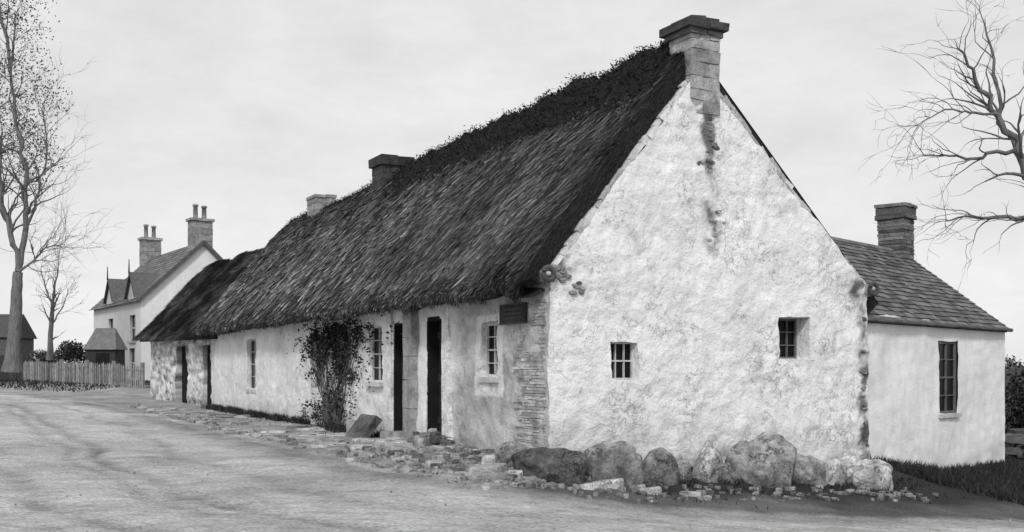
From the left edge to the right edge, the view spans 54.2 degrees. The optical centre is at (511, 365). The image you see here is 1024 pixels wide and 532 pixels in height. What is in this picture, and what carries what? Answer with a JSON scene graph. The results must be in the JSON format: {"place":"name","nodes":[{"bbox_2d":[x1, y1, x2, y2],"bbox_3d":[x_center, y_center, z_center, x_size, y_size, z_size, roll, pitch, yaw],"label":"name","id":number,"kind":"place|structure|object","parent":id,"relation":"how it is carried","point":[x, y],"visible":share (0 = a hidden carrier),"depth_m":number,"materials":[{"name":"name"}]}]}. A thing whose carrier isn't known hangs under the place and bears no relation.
{"place":"outdoors","nodes":[
{"label":"outdoors","id":0,"kind":"place"},
{"bbox_2d":[0,391,1023,531],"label":"road","id":1,"kind":"structure","parent":0,"point":[51,449],"depth_m":11.38,"materials":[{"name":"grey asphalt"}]},
{"bbox_2d":[15,459,1010,531],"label":"road pebbles","id":2,"kind":"object","parent":1,"relation":"on","point":[323,494],"visible":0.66,"depth_m":11.17,"materials":[{"name":"stone"}]},
{"bbox_2d":[0,366,1023,522],"bbox_3d":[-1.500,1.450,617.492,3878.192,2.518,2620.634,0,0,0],"label":"ground","id":3,"kind":"structure","parent":0,"point":[957,506],"depth_m":13.66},
{"bbox_2d":[0,355,23,380],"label":"board fence","id":4,"kind":"object","parent":3,"relation":"on","point":[10,375],"visible":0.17,"depth_m":47.92,"materials":[{"name":"wood"}]},
{"bbox_2d":[0,314,36,372],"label":"distant house","id":5,"kind":"structure","parent":3,"relation":"on","point":[28,336],"depth_m":75.12,"materials":[{"name":"stone"}]},
{"bbox_2d":[25,348,64,371],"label":"bush","id":6,"kind":"object","parent":3,"relation":"on","point":[41,355],"visible":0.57,"depth_m":51.74,"materials":[{"name":"grey plant"}]},
{"bbox_2d":[12,232,85,359],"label":"bare tree","id":7,"kind":"object","parent":3,"relation":"on","point":[50,352],"visible":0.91,"depth_m":45.93,"materials":[{"name":"grey plant"}]},
{"bbox_2d":[0,0,124,372],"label":"bare tree","id":8,"kind":"object","parent":3,"relation":"on","point":[12,360],"visible":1,"depth_m":43.06,"materials":[{"name":"grey plant"}]},
{"bbox_2d":[55,339,85,364],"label":"bush","id":9,"kind":"object","parent":3,"relation":"on","point":[72,351],"visible":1,"depth_m":47.77,"materials":[{"name":"grey plant"}]},
{"bbox_2d":[23,359,144,388],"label":"picket fence","id":10,"kind":"object","parent":3,"relation":"on","point":[111,374],"visible":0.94,"depth_m":43.31,"materials":[{"name":"wood"}]},
{"bbox_2d":[83,328,127,382],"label":"garden shed","id":11,"kind":"structure","parent":3,"relation":"on","point":[106,345],"depth_m":45.48,"materials":[{"name":"stone"}]},
{"bbox_2d":[96,353,108,380],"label":"door","id":12,"kind":"structure","parent":11,"relation":"in","point":[100,357],"depth_m":45.36,"materials":[{"name":"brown wood"}]},
{"bbox_2d":[94,301,140,377],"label":"front wall","id":13,"kind":"structure","parent":3,"relation":"on","point":[121,315],"depth_m":52.41,"materials":[{"name":"white paint"}]},
{"bbox_2d":[111,315,134,376],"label":"windows","id":14,"kind":"structure","parent":13,"relation":"attached to","point":[133,337],"depth_m":51.72,"materials":[{"name":"black glass"}]},
{"bbox_2d":[127,327,135,379],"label":"window bars and sills","id":15,"kind":"object","parent":13,"relation":"attached to","point":[134,355],"visible":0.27,"depth_m":51.48,"materials":[{"name":"paint"}]},
{"bbox_2d":[141,245,217,379],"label":"gable wall","id":16,"kind":"structure","parent":3,"relation":"on","point":[157,299],"depth_m":50.74,"materials":[{"name":"white paint"}]},
{"bbox_2d":[131,248,262,406],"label":"stone outbuilding","id":17,"kind":"structure","parent":3,"relation":"on","point":[180,359],"depth_m":33.53,"materials":[{"name":"grey stone"}]},
{"bbox_2d":[182,346,211,405],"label":"doors","id":18,"kind":"structure","parent":17,"relation":"in","point":[185,389],"depth_m":33.26,"materials":[{"name":"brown wood"}]},
{"bbox_2d":[130,403,414,472],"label":"flagstone path","id":19,"kind":"structure","parent":3,"relation":"on","point":[324,445],"depth_m":18.66,"materials":[{"name":"stone"}]},
{"bbox_2d":[345,414,381,437],"bbox_3d":[-2.817,1.133,18.424,0.420,0.483,1.298,0,0,-29],"label":"slab","id":20,"kind":"object","parent":3,"relation":"on","point":[364,426],"depth_m":18.10,"materials":[{"name":"stone"}]},
{"bbox_2d":[407,428,454,446],"bbox_3d":[-1.273,1.151,15.661,0.533,0.313,1.031,0,0,-21],"label":"stone heap","id":21,"kind":"object","parent":3,"relation":"on","point":[432,435],"visible":0.9,"depth_m":15.43,"materials":[{"name":"grey stone"}]},
{"bbox_2d":[495,441,526,466],"bbox_3d":[-0.003,1.184,12.700,0.484,0.462,0.292,0,0,-35],"label":"boulder","id":22,"kind":"object","parent":3,"relation":"on","point":[505,451],"visible":0.55,"depth_m":12.56,"materials":[{"name":"stone"}]},
{"bbox_2d":[0,378,1023,508],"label":"grass","id":23,"kind":"structure","parent":3,"relation":"on","point":[977,479],"depth_m":16.70,"materials":[{"name":"plant"}]},
{"bbox_2d":[34,352,1021,369],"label":"distant trees","id":24,"kind":"object","parent":3,"relation":"on","point":[1009,361],"visible":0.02,"depth_m":229.37,"materials":[{"name":"plant"}]},
{"bbox_2d":[194,15,878,465],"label":"thatched cottage","id":25,"kind":"structure","parent":3,"relation":"on","point":[644,235],"depth_m":14.86,"materials":[{"name":"white paint"}]},
{"bbox_2d":[250,339,255,388],"bbox_3d":[-6.927,-0.041,26.994,0.044,1.404,1.046,0,0,-28],"label":"front window frame","id":26,"kind":"structure","parent":25,"relation":"in","point":[251,340],"depth_m":27.39,"materials":[{"name":"paint"}]},
{"bbox_2d":[252,341,254,387],"bbox_3d":[-6.904,-0.041,27.006,0.016,1.404,1.046,0,0,-28],"label":"front window glass","id":27,"kind":"structure","parent":25,"relation":"in","point":[253,342],"depth_m":27.25,"materials":[{"name":"black glass"}]},
{"bbox_2d":[315,343,322,387],"bbox_3d":[-4.163,-0.025,21.899,0.044,1.067,0.924,0,0,-28],"label":"front window frame","id":28,"kind":"structure","parent":25,"relation":"in","point":[315,343],"depth_m":22.25,"materials":[{"name":"paint"}]},
{"bbox_2d":[317,343,323,385],"bbox_3d":[-4.141,-0.025,21.911,0.016,1.067,0.925,0,0,-28],"label":"front window glass","id":29,"kind":"structure","parent":25,"relation":"in","point":[318,345],"depth_m":22.11,"materials":[{"name":"black glass"}]},
{"bbox_2d":[286,315,401,426],"bbox_3d":[-3.783,0.274,20.592,0.341,2.614,7.383,0,0,-28],"label":"climbing plant","id":30,"kind":"object","parent":25,"relation":"attached to","point":[328,340],"visible":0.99,"depth_m":20.44,"materials":[{"name":"black plant"}]},
{"bbox_2d":[372,326,381,381],"bbox_3d":[-2.483,-0.220,18.800,0.044,1.094,0.776,0,0,-28],"label":"front window frame","id":31,"kind":"structure","parent":25,"relation":"in","point":[379,327],"depth_m":18.83,"materials":[{"name":"paint"}]},
{"bbox_2d":[374,328,381,379],"bbox_3d":[-2.460,-0.220,18.813,0.016,1.094,0.776,0,0,-28],"label":"front window glass","id":32,"kind":"structure","parent":25,"relation":"in","point":[376,343],"depth_m":19.01,"materials":[{"name":"black glass"}]},
{"bbox_2d":[438,321,441,432],"bbox_3d":[-1.069,0.305,16.417,0.066,2.229,0.713,0,0,-28],"label":"door frame","id":33,"kind":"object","parent":25,"relation":"in","point":[440,323],"depth_m":16.62,"materials":[{"name":"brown wood"}]},
{"bbox_2d":[486,324,498,375],"bbox_3d":[-0.242,-0.232,14.668,0.044,0.833,0.568,0,0,-28],"label":"front window frame","id":34,"kind":"structure","parent":25,"relation":"in","point":[495,349],"depth_m":14.74,"materials":[{"name":"paint"}]},
{"bbox_2d":[489,325,498,373],"bbox_3d":[-0.219,-0.232,14.680,0.016,0.833,0.568,0,0,-28],"label":"front window glass","id":35,"kind":"structure","parent":25,"relation":"in","point":[491,328],"depth_m":14.82,"materials":[{"name":"black glass"}]},
{"bbox_2d":[499,302,526,324],"bbox_3d":[0.006,-0.718,13.855,0.046,0.287,0.751,0,0,-28],"label":"wall sign","id":36,"kind":"object","parent":25,"relation":"attached to","point":[513,313],"visible":1,"depth_m":13.80,"materials":[{"name":"paint"}]},
{"bbox_2d":[611,344,629,377],"bbox_3d":[1.464,-0.067,13.799,0.485,0.566,0.016,0,0,-28],"label":"gable window glass","id":37,"kind":"structure","parent":25,"relation":"in","point":[618,346],"depth_m":13.81,"materials":[{"name":"black glass"}]},
{"bbox_2d":[612,341,632,378],"bbox_3d":[1.476,-0.067,13.776,0.485,0.566,0.044,0,0,-28],"label":"gable window frame","id":38,"kind":"structure","parent":25,"relation":"in","point":[623,360],"depth_m":13.80,"materials":[{"name":"paint"}]},
{"bbox_2d":[778,320,793,356],"bbox_3d":[4.132,-0.417,15.382,0.628,0.666,0.016,0,0,-28],"label":"gable window glass","id":39,"kind":"structure","parent":25,"relation":"in","point":[781,349],"depth_m":15.41,"materials":[{"name":"black glass"}]},
{"bbox_2d":[778,318,796,357],"bbox_3d":[4.144,-0.417,15.359,0.628,0.666,0.044,0,0,-28],"label":"gable window frame","id":40,"kind":"structure","parent":25,"relation":"in","point":[786,332],"depth_m":15.41,"materials":[{"name":"wood"}]},
{"bbox_2d":[511,447,588,485],"bbox_3d":[0.471,1.312,12.377,0.966,0.624,0.804,0,0,-12],"label":"boulder","id":41,"kind":"object","parent":3,"relation":"on","point":[566,467],"visible":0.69,"depth_m":12.11,"materials":[{"name":"stone"}]},
{"bbox_2d":[583,441,642,485],"bbox_3d":[1.201,1.442,12.839,0.817,0.989,0.572,0,0,-31],"label":"boulder","id":42,"kind":"object","parent":3,"relation":"on","point":[614,460],"visible":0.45,"depth_m":12.63,"materials":[{"name":"stone"}]},
{"bbox_2d":[636,453,642,463],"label":"boulder","id":43,"kind":"object","parent":3,"relation":"on","point":[639,457],"visible":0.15,"depth_m":13.53,"materials":[{"name":"stone"}]},
{"bbox_2d":[347,443,938,503],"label":"cobblestones","id":44,"kind":"structure","parent":3,"relation":"on","point":[485,457],"depth_m":12.85,"materials":[{"name":"stone"}]},
{"bbox_2d":[641,447,679,486],"bbox_3d":[1.889,1.537,13.296,0.801,0.895,0.598,0,0,-33],"label":"boulder","id":45,"kind":"object","parent":3,"relation":"on","point":[659,465],"visible":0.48,"depth_m":13.10,"materials":[{"name":"stone"}]},
{"bbox_2d":[666,449,684,460],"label":"boulder","id":46,"kind":"object","parent":3,"relation":"on","point":[678,456],"visible":0.27,"depth_m":13.86,"materials":[{"name":"stone"}]},
{"bbox_2d":[677,459,691,480],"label":"boulder","id":47,"kind":"object","parent":3,"relation":"on","point":[684,466],"visible":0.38,"depth_m":13.49,"materials":[{"name":"stone"}]},
{"bbox_2d":[692,440,723,482],"bbox_3d":[2.687,1.517,13.751,0.423,0.980,0.516,0,0,21],"label":"boulder","id":48,"kind":"object","parent":3,"relation":"on","point":[708,466],"visible":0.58,"depth_m":13.61,"materials":[{"name":"stone"}]},
{"bbox_2d":[721,463,737,483],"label":"boulder","id":49,"kind":"object","parent":3,"relation":"on","point":[729,474],"visible":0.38,"depth_m":13.76,"materials":[{"name":"stone"}]},
{"bbox_2d":[725,432,796,487],"bbox_3d":[3.588,1.597,14.208,1.005,1.296,0.818,0,0,-45],"label":"boulder","id":50,"kind":"object","parent":3,"relation":"on","point":[764,459],"visible":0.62,"depth_m":13.98,"materials":[{"name":"stone"}]},
{"bbox_2d":[792,453,826,485],"bbox_3d":[4.274,1.702,14.551,0.688,0.886,0.628,0,0,0],"label":"boulder","id":51,"kind":"object","parent":3,"relation":"on","point":[810,469],"visible":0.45,"depth_m":14.31,"materials":[{"name":"stone"}]},
{"bbox_2d":[825,458,847,485],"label":"boulder","id":52,"kind":"object","parent":3,"relation":"on","point":[836,470],"visible":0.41,"depth_m":14.70,"materials":[{"name":"stone"}]},
{"bbox_2d":[838,455,857,465],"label":"boulder","id":53,"kind":"object","parent":3,"relation":"on","point":[848,460],"visible":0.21,"depth_m":15.15,"materials":[{"name":"stone"}]},
{"bbox_2d":[847,459,893,491],"bbox_3d":[5.293,1.878,15.168,0.812,0.917,0.810,0,0,-33],"label":"boulder","id":54,"kind":"object","parent":3,"relation":"on","point":[871,474],"visible":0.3,"depth_m":14.87,"materials":[{"name":"stone"}]},
{"bbox_2d":[831,202,1012,469],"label":"slate roofed cottage","id":55,"kind":"structure","parent":3,"relation":"on","point":[936,360],"depth_m":18.93,"materials":[{"name":"white paint"}]},
{"bbox_2d":[939,344,952,410],"bbox_3d":[8.112,0.219,18.764,0.016,1.403,0.944,0,0,44],"label":"sash window glass","id":56,"kind":"structure","parent":55,"relation":"in","point":[941,346],"depth_m":18.86,"materials":[{"name":"black glass"}]},
{"bbox_2d":[938,340,955,413],"bbox_3d":[8.130,0.219,18.745,0.044,1.403,0.944,0,0,44],"label":"sash window frame","id":57,"kind":"structure","parent":55,"relation":"in","point":[945,343],"depth_m":18.75,"materials":[{"name":"grey wood"}]},
{"bbox_2d":[858,0,1023,288],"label":"bare tree","id":58,"kind":"object","parent":3,"relation":"on","point":[1016,142],"visible":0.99,"depth_m":26.14,"materials":[{"name":"grey plant"}]},
{"bbox_2d":[1005,362,1023,446],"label":"hedge","id":59,"kind":"object","parent":3,"relation":"on","point":[1017,415],"visible":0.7,"depth_m":24.44,"materials":[{"name":"black plant"}]},
{"bbox_2d":[1005,428,1023,458],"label":"stone dyke","id":60,"kind":"structure","parent":3,"relation":"on","point":[1014,435],"depth_m":22.77,"materials":[{"name":"grey stone"}]},
{"bbox_2d":[0,0,1023,365],"label":"sky","id":61,"kind":"structure","parent":0,"point":[246,111],"materials":[{"name":"white"}]},
{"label":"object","id":62,"kind":"object","parent":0,"visible":0},
{"bbox_2d":[89,247,189,310],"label":"roof slates front","id":63,"kind":"object","parent":62,"relation":"on","point":[163,264],"visible":0.56,"depth_m":54.44,"materials":[{"name":"grey stone"}]},
{"bbox_2d":[106,289,113,306],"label":"dormer face","id":64,"kind":"object","parent":63,"relation":"on","point":[108,301],"visible":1,"depth_m":55.56},
{"bbox_2d":[103,267,126,303],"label":"dormer roof","id":65,"kind":"structure","parent":63,"relation":"on","point":[116,288],"depth_m":55.09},
{"bbox_2d":[127,282,136,302],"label":"dormer face","id":66,"kind":"object","parent":63,"relation":"on","point":[130,294],"visible":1,"depth_m":51.60},
{"bbox_2d":[124,262,159,298],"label":"dormer roof","id":67,"kind":"structure","parent":63,"relation":"on","point":[140,282],"depth_m":51.26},
{"bbox_2d":[137,237,162,265],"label":"chimney","id":68,"kind":"object","parent":63,"relation":"on","point":[149,248],"visible":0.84,"depth_m":59.74,"materials":[{"name":"stone"}]},
{"bbox_2d":[143,224,155,237],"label":"chimney pots","id":69,"kind":"object","parent":68,"relation":"on","point":[146,226],"visible":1,"depth_m":59.89,"materials":[{"name":"grey ceramic"}]},
{"bbox_2d":[136,240,222,301],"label":"bargeboards","id":70,"kind":"object","parent":63,"relation":"attached to","point":[177,265],"visible":0.68,"depth_m":50.85,"materials":[{"name":"painted wood"}]},
{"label":"roof slates","id":71,"kind":"object","parent":62,"relation":"on","visible":0},
{"bbox_2d":[185,217,214,251],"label":"chimney","id":72,"kind":"object","parent":71,"relation":"on","point":[200,230],"visible":0.91,"depth_m":51.83,"materials":[{"name":"stone"}]},
{"bbox_2d":[192,204,206,217],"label":"chimney pots","id":73,"kind":"object","parent":72,"relation":"on","point":[195,211],"visible":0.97,"depth_m":51.97,"materials":[{"name":"grey ceramic"}]}
]}

